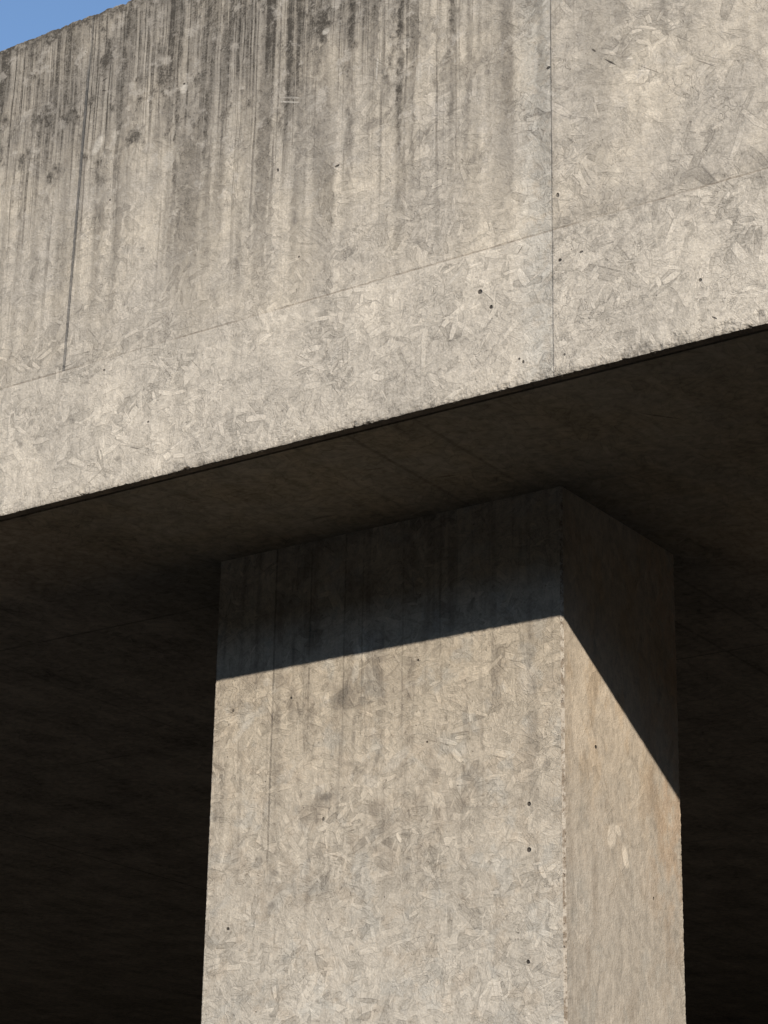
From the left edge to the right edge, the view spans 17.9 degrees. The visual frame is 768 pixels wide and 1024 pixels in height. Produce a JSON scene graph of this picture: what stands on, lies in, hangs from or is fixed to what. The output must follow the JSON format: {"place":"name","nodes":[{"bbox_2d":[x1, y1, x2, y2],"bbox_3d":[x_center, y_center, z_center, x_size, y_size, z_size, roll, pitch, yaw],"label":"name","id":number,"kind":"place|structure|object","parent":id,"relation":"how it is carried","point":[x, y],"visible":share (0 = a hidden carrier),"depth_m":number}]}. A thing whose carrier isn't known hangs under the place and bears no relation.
{"place":"outdoors","nodes":[
{"label":"outdoors","id":0,"kind":"place"},
{"bbox_2d":[0,0,129,50],"label":"sky","id":1,"kind":"structure","parent":0,"point":[21,21]},
{"label":"ground","id":2,"kind":"structure","parent":0,"visible":0},
{"bbox_2d":[201,486,685,1023],"bbox_3d":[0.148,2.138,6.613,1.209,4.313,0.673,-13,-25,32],"label":"concrete column","id":3,"kind":"structure","parent":2,"relation":"on","point":[445,786],"depth_m":6.81},
{"bbox_2d":[0,0,767,1023],"bbox_3d":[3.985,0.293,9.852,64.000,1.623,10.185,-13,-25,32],"label":"concrete overpass","id":4,"kind":"object","parent":3,"relation":"on","point":[276,274],"visible":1,"depth_m":6.91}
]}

